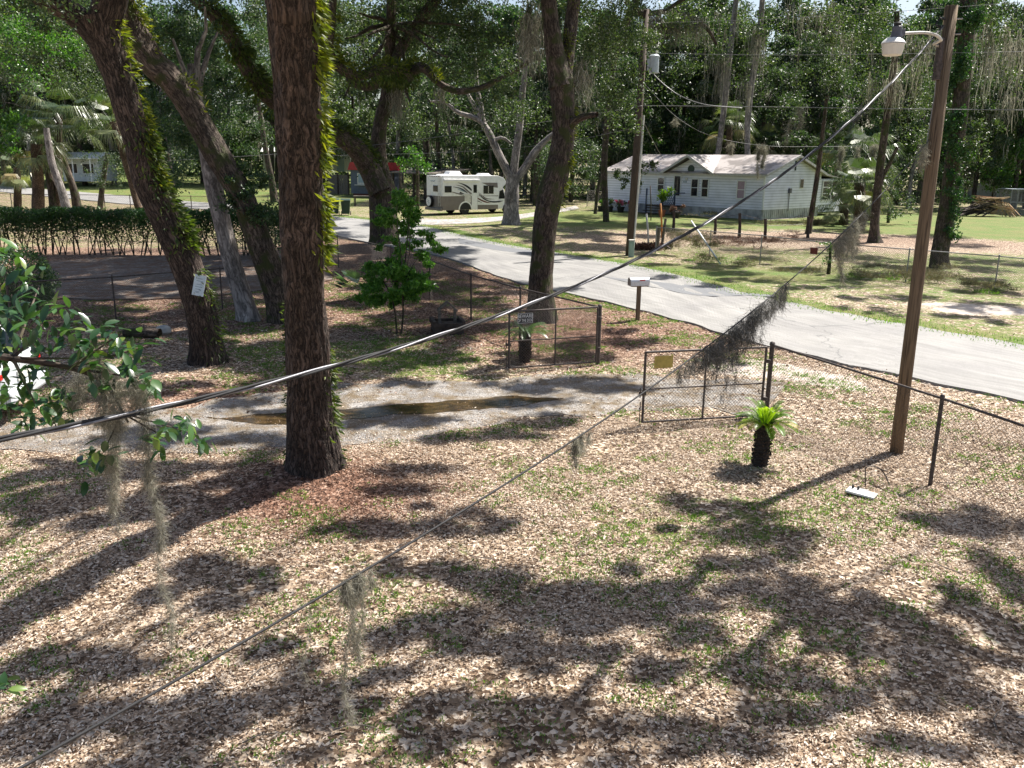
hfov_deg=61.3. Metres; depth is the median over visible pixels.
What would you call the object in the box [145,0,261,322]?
young oak
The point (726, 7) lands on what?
forest tree
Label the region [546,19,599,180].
forest tree
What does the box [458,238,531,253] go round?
road patch
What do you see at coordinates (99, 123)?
forest tree
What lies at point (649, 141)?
forest tree
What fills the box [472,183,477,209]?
entry door
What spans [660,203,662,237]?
orange marker
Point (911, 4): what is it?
sky
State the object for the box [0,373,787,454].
driveway
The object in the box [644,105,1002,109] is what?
overhead wire
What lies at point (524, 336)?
cycad
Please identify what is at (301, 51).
live oak
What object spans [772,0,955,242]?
oak tree
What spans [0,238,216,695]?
overhanging branch
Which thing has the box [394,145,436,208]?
young tree
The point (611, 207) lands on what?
flower pot
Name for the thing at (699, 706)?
fallen twig
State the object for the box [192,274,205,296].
notice
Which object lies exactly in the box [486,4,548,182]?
forest tree
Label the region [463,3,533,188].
forest tree
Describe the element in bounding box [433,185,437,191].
rear window
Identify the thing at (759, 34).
oak tree
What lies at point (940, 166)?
forest tree
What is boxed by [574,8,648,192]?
forest tree
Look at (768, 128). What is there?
sabal palm
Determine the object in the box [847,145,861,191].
spanish moss
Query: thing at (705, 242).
leaning pipe
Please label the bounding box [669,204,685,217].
flower pot
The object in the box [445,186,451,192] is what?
window
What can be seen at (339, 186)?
board fence
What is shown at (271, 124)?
oak tree
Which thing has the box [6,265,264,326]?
chain link fence
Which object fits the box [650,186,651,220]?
garden pole
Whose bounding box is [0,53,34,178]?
forest tree
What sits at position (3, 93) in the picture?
forest tree
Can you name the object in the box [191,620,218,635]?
fallen twig
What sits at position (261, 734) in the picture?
fallen twig
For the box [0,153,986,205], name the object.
undergrowth
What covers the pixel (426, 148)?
oak tree
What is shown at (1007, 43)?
forest tree
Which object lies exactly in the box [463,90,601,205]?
oak tree
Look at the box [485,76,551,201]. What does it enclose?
forest tree
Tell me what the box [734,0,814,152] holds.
forest tree
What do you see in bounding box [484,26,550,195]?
forest tree
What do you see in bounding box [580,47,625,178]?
forest tree
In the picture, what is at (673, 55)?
forest tree
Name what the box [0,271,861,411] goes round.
leaf litter
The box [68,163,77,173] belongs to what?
window
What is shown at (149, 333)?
old log
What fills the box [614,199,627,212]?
flower pot
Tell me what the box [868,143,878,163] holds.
spanish moss
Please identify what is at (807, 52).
forest tree
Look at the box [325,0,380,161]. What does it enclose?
forest tree
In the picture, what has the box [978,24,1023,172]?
forest tree
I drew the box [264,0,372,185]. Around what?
forest tree
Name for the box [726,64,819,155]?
forest tree
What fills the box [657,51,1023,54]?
overhead wire
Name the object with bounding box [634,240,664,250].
brush pile
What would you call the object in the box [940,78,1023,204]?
forest tree
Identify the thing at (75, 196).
oak tree
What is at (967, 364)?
road
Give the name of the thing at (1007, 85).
forest tree
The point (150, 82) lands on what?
forest tree
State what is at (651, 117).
forest tree
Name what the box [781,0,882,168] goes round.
forest tree
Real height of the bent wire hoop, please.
0.333 m
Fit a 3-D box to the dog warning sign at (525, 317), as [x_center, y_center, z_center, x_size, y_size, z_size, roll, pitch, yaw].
[0.280,-1.384,18.168,0.341,0.222,0.008,-4,15,-16]
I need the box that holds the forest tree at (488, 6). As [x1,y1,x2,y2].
[452,1,530,175]
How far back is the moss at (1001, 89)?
75.83 m
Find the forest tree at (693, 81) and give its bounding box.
[666,12,741,153]
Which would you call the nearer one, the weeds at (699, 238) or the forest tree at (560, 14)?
the weeds at (699, 238)
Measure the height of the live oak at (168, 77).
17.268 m
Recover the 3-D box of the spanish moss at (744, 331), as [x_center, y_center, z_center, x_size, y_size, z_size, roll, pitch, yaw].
[1.991,-0.308,7.557,0.294,1.063,2.508,11,18,34]
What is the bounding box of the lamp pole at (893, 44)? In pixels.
[881,5,962,454]
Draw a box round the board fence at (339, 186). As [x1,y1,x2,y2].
[326,172,349,194]
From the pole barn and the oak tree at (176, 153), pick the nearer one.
the oak tree at (176, 153)
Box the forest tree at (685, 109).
[644,0,737,154]
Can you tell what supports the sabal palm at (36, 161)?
on the ground at (584, 228)
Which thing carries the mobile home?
on the ground at (584, 228)
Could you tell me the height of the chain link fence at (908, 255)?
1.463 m
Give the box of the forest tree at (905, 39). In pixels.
[900,25,934,189]
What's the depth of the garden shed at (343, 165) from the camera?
114.19 m
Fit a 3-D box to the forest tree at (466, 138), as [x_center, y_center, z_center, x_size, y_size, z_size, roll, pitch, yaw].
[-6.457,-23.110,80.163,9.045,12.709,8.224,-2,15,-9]
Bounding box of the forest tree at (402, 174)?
[364,34,432,182]
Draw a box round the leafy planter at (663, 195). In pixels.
[657,186,675,216]
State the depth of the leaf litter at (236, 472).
11.22 m
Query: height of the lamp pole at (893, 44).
6.666 m
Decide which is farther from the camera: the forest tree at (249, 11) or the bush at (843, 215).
the forest tree at (249, 11)
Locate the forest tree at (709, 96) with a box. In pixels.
[689,23,776,154]
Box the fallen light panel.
[845,485,877,498]
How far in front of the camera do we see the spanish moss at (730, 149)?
53.98 m
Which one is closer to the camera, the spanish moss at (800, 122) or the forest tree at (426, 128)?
the spanish moss at (800, 122)
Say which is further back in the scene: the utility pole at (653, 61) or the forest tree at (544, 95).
the forest tree at (544, 95)
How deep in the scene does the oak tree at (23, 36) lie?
31.57 m
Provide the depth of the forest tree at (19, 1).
102.71 m
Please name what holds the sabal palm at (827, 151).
on the ground at (584, 228)
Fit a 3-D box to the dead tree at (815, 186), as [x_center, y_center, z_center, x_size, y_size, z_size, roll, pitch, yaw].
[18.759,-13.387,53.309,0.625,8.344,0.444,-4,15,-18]
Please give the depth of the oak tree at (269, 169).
76.73 m
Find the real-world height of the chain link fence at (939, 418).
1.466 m
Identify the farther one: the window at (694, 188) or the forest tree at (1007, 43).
the forest tree at (1007, 43)
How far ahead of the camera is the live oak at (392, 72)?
42.72 m
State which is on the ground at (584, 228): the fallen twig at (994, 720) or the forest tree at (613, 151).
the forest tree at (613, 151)
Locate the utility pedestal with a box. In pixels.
[628,239,634,256]
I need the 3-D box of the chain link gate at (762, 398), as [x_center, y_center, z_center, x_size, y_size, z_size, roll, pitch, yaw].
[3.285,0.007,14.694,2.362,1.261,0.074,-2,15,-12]
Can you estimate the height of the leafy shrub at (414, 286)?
3.719 m
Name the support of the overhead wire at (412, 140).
attached to the utility pole at (653, 61)
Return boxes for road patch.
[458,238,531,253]
[603,276,770,297]
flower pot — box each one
[598,199,602,211]
[608,198,614,211]
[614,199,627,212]
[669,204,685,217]
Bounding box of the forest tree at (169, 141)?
[116,2,211,182]
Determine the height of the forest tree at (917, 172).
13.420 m
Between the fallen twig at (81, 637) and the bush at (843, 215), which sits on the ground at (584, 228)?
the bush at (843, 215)
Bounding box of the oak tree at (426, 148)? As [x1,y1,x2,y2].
[397,33,495,165]
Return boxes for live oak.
[0,0,231,366]
[39,0,284,323]
[181,0,551,244]
[265,0,348,478]
[438,0,669,323]
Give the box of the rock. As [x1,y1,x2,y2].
[156,325,170,334]
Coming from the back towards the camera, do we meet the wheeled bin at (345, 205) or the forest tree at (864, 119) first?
the forest tree at (864, 119)
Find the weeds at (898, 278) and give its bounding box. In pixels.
[688,240,1015,294]
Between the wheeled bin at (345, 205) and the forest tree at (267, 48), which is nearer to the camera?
the wheeled bin at (345, 205)
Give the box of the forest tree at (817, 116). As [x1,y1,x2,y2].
[784,42,856,171]
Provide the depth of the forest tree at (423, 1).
107.03 m
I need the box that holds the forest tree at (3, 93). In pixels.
[0,15,68,184]
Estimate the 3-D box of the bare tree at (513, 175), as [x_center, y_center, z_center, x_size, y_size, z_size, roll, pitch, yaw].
[-0.767,-16.879,56.585,9.161,13.133,1.604,1,14,0]
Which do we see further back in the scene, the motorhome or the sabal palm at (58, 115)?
the motorhome
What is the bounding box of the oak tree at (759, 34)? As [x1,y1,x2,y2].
[727,0,860,154]
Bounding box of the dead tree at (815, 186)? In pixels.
[805,96,828,233]
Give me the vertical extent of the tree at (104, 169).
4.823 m
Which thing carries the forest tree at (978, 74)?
on the ground at (584, 228)
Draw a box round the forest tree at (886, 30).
[825,0,909,152]
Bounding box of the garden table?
[353,195,368,205]
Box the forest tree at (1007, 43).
[965,18,1021,170]
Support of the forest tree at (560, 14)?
on the ground at (584, 228)
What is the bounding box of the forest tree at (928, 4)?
[895,0,996,157]
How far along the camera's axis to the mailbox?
24.11 m
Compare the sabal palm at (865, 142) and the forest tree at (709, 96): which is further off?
the forest tree at (709, 96)
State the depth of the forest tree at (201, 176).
103.33 m
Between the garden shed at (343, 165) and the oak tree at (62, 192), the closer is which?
the oak tree at (62, 192)
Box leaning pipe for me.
[691,220,720,263]
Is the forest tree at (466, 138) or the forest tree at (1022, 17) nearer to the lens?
the forest tree at (466, 138)
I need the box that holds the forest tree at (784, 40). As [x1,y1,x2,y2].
[751,33,822,152]
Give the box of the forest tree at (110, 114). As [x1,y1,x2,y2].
[88,3,169,151]
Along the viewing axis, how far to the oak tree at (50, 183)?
58.15 m
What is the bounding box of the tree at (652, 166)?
[593,159,659,213]
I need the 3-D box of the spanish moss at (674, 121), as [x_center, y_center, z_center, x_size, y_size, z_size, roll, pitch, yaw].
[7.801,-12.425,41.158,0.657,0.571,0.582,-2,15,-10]
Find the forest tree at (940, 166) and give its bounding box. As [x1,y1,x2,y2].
[874,28,963,208]
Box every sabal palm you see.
[0,117,82,209]
[0,149,31,206]
[12,78,107,206]
[67,92,143,220]
[697,100,761,154]
[744,121,799,154]
[808,120,862,209]
[823,123,908,220]
[823,156,897,229]
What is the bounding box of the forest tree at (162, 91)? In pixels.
[138,8,185,160]
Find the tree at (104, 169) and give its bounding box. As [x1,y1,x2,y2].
[76,147,127,208]
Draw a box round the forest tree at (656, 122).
[595,4,677,167]
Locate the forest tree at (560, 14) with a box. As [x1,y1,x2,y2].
[507,0,622,168]
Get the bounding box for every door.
[337,151,343,171]
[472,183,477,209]
[673,175,681,196]
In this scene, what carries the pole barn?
on the ground at (584, 228)
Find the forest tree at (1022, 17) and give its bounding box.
[972,4,1023,162]
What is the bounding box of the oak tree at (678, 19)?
[529,0,717,221]
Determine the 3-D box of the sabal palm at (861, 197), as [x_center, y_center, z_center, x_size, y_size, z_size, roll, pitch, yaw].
[22.767,-12.443,56.714,4.986,4.816,4.746,1,14,0]
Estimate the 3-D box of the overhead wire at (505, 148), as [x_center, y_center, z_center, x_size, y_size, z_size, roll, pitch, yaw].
[-2.360,-12.540,44.903,19.431,1.437,0.423,10,17,31]
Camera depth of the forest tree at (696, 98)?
106.83 m
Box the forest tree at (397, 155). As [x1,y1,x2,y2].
[377,2,453,189]
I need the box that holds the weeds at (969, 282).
[686,250,1022,291]
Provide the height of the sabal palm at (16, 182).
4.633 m
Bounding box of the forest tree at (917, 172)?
[857,67,948,204]
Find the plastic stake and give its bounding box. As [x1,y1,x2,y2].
[646,214,648,242]
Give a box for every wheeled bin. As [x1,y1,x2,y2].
[331,198,339,214]
[341,198,350,214]
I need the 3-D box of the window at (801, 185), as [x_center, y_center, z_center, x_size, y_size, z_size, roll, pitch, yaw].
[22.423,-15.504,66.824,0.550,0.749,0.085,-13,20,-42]
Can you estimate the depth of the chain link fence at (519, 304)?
23.50 m
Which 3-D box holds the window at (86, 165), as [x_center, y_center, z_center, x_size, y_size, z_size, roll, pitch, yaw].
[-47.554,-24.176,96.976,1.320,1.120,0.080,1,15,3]
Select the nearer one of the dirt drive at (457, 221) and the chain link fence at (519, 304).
the chain link fence at (519, 304)
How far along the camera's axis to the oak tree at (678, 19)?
55.99 m
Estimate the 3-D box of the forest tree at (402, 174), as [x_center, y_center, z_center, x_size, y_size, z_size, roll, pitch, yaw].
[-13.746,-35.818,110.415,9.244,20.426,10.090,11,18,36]
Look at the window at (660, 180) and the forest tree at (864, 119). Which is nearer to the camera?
the window at (660, 180)
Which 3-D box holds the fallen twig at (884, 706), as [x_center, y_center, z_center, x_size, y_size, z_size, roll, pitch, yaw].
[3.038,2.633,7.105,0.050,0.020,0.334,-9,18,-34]
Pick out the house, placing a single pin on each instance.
(78, 172)
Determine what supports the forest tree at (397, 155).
on the ground at (584, 228)
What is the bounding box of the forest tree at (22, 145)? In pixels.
[0,12,37,183]
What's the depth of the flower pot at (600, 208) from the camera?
71.89 m
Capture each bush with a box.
[0,242,61,317]
[814,184,870,225]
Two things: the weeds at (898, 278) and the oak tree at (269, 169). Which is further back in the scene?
the oak tree at (269, 169)
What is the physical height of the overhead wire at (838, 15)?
0.760 m
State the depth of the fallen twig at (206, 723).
6.71 m
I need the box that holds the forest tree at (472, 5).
[430,0,496,172]
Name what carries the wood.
on the ground at (584, 228)
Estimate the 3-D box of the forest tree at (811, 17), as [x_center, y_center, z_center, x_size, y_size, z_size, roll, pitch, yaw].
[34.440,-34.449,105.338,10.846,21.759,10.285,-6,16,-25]
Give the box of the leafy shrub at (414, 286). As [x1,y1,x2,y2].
[353,187,449,334]
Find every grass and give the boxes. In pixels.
[0,275,1023,767]
[270,207,1023,347]
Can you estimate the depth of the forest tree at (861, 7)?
93.02 m
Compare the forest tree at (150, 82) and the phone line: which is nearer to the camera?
the phone line
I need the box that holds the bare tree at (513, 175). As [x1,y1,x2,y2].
[430,21,551,224]
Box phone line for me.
[17,139,929,767]
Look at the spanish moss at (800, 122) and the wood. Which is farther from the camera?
the wood
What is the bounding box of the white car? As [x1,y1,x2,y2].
[0,325,45,403]
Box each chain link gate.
[505,306,601,368]
[639,346,770,422]
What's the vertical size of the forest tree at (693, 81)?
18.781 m
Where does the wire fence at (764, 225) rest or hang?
on the ground at (584, 228)
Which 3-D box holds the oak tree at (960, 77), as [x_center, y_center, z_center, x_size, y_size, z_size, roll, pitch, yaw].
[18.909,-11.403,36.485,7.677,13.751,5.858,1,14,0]
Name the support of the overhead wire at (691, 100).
attached to the utility pole at (653, 61)
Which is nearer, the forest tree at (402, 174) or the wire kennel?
the wire kennel
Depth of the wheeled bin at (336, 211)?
63.66 m
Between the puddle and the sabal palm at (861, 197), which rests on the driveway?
the puddle
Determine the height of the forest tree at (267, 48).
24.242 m
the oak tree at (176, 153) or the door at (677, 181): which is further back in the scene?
the door at (677, 181)
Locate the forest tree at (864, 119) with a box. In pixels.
[843,35,909,167]
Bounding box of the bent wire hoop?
[865,465,890,485]
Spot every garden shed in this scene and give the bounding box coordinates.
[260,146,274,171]
[332,148,350,171]
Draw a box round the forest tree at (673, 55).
[620,27,697,154]
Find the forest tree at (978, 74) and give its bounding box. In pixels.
[917,35,1001,200]
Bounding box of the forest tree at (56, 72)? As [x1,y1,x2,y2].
[18,0,113,181]
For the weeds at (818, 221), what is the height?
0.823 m
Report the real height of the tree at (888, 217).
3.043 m
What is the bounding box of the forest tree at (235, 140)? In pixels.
[185,2,261,169]
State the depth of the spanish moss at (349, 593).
4.11 m
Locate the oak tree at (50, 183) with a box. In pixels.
[18,7,93,216]
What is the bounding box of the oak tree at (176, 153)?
[112,135,197,204]
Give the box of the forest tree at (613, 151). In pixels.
[578,51,645,178]
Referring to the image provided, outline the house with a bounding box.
[63,152,117,181]
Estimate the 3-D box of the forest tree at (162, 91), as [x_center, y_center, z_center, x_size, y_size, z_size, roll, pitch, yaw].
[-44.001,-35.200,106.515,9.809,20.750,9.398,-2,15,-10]
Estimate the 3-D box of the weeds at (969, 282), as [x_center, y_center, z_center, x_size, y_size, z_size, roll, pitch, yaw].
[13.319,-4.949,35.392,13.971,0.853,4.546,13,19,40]
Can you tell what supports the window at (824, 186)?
in the mobile home
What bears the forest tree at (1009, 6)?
on the ground at (584, 228)
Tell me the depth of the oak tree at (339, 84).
70.21 m
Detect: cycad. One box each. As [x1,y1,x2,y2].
[501,316,548,362]
[734,397,798,467]
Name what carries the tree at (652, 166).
on the ground at (584, 228)
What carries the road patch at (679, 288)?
on the road
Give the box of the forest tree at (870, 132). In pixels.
[809,19,909,206]
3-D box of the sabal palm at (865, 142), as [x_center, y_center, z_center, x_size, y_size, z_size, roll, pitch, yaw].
[26.059,-15.592,63.990,6.028,7.117,5.772,1,14,0]
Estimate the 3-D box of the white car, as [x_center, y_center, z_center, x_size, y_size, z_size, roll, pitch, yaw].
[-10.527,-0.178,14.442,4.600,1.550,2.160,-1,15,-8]
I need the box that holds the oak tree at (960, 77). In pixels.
[882,0,1023,268]
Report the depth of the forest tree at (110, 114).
102.19 m
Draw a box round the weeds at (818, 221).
[684,210,842,226]
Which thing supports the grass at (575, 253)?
on the ground at (584, 228)
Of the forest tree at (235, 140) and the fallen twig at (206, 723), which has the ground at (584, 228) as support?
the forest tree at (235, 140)
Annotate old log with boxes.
[122,328,161,337]
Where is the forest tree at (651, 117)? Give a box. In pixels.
[610,31,668,153]
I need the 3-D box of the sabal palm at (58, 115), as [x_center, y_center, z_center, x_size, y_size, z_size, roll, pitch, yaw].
[-29.983,-15.791,57.996,6.795,9.354,6.988,1,14,0]
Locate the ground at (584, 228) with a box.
[0,158,1023,767]
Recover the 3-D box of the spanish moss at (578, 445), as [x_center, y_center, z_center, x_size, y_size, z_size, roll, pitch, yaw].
[0.453,0.438,5.590,0.184,0.310,0.324,12,18,37]
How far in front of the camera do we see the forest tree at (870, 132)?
78.21 m
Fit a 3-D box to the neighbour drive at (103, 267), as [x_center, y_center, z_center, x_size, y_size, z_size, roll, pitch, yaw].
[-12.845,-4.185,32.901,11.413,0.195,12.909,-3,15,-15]
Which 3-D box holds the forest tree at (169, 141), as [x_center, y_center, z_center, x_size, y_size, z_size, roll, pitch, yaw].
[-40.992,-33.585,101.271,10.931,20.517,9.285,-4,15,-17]
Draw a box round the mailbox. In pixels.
[628,277,649,320]
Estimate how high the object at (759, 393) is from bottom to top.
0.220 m
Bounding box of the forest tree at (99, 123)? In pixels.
[27,0,106,181]
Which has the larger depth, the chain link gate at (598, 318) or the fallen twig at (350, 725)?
the chain link gate at (598, 318)
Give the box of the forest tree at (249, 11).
[222,0,278,182]
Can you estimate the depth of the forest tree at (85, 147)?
99.48 m
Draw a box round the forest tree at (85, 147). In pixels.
[51,1,153,184]
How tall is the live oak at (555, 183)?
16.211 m
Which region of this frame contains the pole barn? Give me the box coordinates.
[390,168,471,201]
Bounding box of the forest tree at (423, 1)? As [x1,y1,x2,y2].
[369,0,450,177]
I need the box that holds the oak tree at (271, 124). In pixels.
[245,50,273,173]
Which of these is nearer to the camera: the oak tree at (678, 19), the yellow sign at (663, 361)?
the yellow sign at (663, 361)
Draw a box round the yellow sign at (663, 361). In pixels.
[654,355,672,367]
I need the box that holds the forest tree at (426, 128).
[416,25,491,172]
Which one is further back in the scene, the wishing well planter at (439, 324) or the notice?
the wishing well planter at (439, 324)
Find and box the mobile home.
[607,154,845,219]
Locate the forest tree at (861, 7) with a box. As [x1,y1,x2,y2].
[808,0,908,194]
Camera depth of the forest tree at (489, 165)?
82.59 m
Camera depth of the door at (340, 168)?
114.21 m
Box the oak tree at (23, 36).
[0,0,88,156]
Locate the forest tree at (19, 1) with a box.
[0,0,96,161]
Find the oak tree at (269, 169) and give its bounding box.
[208,0,278,202]
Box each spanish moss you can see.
[294,561,385,734]
[563,425,596,472]
[668,275,795,410]
[671,118,680,128]
[725,141,735,157]
[752,142,768,179]
[781,102,806,147]
[829,206,873,288]
[834,146,846,173]
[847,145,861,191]
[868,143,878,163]
[912,137,934,178]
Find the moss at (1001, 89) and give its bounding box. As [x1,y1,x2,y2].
[949,25,1023,207]
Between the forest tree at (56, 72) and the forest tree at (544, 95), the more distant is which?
the forest tree at (56, 72)
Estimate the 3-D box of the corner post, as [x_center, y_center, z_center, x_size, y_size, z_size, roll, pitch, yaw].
[7.409,-7.165,42.464,0.582,1.657,3.852,2,15,5]
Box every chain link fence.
[0,193,268,209]
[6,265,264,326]
[323,235,601,364]
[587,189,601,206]
[655,226,1023,292]
[765,341,1023,524]
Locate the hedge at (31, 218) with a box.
[0,205,279,255]
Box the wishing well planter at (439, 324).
[429,300,465,334]
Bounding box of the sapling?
[816,241,833,273]
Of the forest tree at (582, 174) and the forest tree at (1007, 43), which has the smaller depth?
the forest tree at (582, 174)
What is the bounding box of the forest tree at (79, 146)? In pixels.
[24,0,119,185]
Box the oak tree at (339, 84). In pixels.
[320,28,378,193]
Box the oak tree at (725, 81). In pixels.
[649,0,762,154]
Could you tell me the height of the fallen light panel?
0.087 m
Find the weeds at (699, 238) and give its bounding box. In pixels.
[659,227,730,249]
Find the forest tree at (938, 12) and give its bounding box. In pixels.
[887,0,980,196]
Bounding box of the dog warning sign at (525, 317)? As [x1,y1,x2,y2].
[517,313,532,323]
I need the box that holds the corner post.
[656,219,670,250]
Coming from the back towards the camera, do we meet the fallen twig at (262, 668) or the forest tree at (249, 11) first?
the forest tree at (249, 11)
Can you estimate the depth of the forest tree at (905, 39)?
109.21 m
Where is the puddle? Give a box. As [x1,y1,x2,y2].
[207,396,562,424]
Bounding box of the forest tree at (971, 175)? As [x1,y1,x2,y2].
[960,38,1017,179]
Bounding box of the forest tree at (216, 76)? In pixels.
[161,9,238,161]
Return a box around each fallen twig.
[68,630,100,647]
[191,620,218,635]
[201,710,216,730]
[242,732,287,742]
[250,661,284,677]
[332,724,375,730]
[337,682,373,695]
[531,666,566,673]
[680,697,716,711]
[865,694,901,714]
[993,709,1002,729]
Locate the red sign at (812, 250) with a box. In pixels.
[810,247,817,253]
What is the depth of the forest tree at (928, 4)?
102.32 m
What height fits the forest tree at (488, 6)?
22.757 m
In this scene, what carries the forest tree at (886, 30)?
on the ground at (584, 228)
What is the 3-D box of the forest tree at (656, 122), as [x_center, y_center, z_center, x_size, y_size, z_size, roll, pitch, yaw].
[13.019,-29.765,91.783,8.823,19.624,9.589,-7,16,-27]
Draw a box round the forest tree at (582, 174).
[529,29,605,201]
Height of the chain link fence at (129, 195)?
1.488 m
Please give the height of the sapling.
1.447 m
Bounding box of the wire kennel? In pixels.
[997,188,1023,214]
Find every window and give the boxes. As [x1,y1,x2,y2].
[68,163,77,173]
[82,163,94,173]
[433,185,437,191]
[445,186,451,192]
[483,186,493,193]
[499,190,504,198]
[657,177,664,191]
[690,178,698,196]
[700,179,708,197]
[736,180,745,198]
[799,179,803,188]
[821,180,840,199]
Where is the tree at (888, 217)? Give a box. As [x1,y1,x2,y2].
[881,183,919,222]
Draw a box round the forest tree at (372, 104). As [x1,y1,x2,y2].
[350,0,435,189]
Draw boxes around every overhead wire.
[171,105,642,160]
[333,127,637,155]
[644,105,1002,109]
[648,67,741,108]
[649,89,842,146]
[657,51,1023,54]
[658,2,1017,22]
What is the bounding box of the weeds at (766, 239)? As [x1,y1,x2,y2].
[681,228,803,249]
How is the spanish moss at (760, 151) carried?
hanging from the overhead wire at (746, 143)
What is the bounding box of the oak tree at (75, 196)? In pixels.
[43,23,110,206]
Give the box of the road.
[0,186,1023,403]
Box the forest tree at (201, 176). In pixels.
[152,13,223,183]
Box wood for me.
[0,0,1013,184]
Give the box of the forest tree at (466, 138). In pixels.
[394,64,489,194]
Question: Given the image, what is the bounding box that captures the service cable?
[0,25,943,442]
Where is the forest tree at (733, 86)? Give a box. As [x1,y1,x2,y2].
[690,10,788,154]
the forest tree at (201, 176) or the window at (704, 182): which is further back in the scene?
the forest tree at (201, 176)
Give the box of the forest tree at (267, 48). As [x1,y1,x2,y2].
[249,20,345,146]
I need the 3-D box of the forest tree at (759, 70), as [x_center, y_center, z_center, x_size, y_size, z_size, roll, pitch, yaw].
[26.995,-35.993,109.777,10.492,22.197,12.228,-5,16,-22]
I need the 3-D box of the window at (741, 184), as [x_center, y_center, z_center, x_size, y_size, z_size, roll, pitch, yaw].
[17.154,-14.554,64.729,0.075,1.369,0.751,-13,20,-42]
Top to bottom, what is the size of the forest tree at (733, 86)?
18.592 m
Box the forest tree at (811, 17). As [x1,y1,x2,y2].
[759,5,838,150]
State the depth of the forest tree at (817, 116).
86.56 m
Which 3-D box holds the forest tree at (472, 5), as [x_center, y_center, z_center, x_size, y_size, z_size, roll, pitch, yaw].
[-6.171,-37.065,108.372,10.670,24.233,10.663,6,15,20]
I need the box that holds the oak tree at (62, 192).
[0,2,105,221]
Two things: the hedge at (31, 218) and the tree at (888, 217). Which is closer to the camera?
the hedge at (31, 218)
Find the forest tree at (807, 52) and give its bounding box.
[766,30,850,162]
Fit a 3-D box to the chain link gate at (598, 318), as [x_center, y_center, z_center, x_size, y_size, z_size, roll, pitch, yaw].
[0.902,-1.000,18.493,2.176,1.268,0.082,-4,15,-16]
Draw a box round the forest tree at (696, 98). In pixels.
[673,25,740,151]
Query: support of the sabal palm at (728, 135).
on the ground at (584, 228)
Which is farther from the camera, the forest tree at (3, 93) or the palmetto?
the forest tree at (3, 93)
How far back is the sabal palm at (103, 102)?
52.74 m
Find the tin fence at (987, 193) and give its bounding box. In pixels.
[961,170,1021,200]
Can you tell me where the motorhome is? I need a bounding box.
[425,171,505,214]
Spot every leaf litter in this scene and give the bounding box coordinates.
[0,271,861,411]
[0,408,603,633]
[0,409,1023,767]
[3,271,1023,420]
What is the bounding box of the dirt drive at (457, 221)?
[401,206,578,224]
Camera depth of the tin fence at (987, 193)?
92.12 m
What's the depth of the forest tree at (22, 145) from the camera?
99.19 m
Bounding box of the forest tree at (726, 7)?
[659,0,751,153]
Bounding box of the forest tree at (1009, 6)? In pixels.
[949,0,1023,176]
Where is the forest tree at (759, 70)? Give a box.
[713,15,779,145]
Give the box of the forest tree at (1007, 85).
[986,37,1023,190]
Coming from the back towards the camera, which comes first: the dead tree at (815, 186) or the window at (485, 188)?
the window at (485, 188)
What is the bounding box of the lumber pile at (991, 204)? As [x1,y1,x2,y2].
[957,195,1020,216]
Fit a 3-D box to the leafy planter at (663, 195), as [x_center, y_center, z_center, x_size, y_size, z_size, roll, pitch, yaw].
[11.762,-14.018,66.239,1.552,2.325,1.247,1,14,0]
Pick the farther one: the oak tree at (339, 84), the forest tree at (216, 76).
the forest tree at (216, 76)
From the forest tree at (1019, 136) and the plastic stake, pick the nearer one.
the plastic stake
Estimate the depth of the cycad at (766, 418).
12.54 m
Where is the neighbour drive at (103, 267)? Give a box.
[38,255,332,300]
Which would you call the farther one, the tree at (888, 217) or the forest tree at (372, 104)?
the forest tree at (372, 104)
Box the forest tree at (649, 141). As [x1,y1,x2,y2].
[628,71,704,153]
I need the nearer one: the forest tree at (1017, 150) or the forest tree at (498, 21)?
the forest tree at (1017, 150)
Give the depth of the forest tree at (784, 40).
92.41 m
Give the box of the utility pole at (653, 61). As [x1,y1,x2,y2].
[625,9,659,255]
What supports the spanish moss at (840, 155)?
hanging from the overhead wire at (746, 143)
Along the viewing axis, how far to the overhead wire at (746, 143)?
50.83 m
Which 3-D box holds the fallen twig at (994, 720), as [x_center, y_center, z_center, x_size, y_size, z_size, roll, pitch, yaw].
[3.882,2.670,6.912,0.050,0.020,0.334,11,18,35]
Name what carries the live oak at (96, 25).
on the ground at (584, 228)
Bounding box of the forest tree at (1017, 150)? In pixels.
[967,77,1023,207]
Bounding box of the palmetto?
[328,259,384,292]
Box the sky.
[2,0,1023,166]
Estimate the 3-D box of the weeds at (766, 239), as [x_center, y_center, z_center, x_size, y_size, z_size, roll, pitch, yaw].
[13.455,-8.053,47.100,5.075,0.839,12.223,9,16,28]
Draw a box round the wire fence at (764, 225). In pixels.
[672,211,809,237]
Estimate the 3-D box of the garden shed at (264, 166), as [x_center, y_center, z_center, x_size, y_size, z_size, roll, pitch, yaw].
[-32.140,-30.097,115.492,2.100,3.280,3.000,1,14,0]
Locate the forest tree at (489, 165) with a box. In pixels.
[460,49,524,175]
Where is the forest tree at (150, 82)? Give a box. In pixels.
[89,30,176,174]
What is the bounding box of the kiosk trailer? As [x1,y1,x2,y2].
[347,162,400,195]
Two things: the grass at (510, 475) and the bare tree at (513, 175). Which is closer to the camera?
the grass at (510, 475)
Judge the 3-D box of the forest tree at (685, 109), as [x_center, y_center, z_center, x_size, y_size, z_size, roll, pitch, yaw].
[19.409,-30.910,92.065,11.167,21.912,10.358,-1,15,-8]

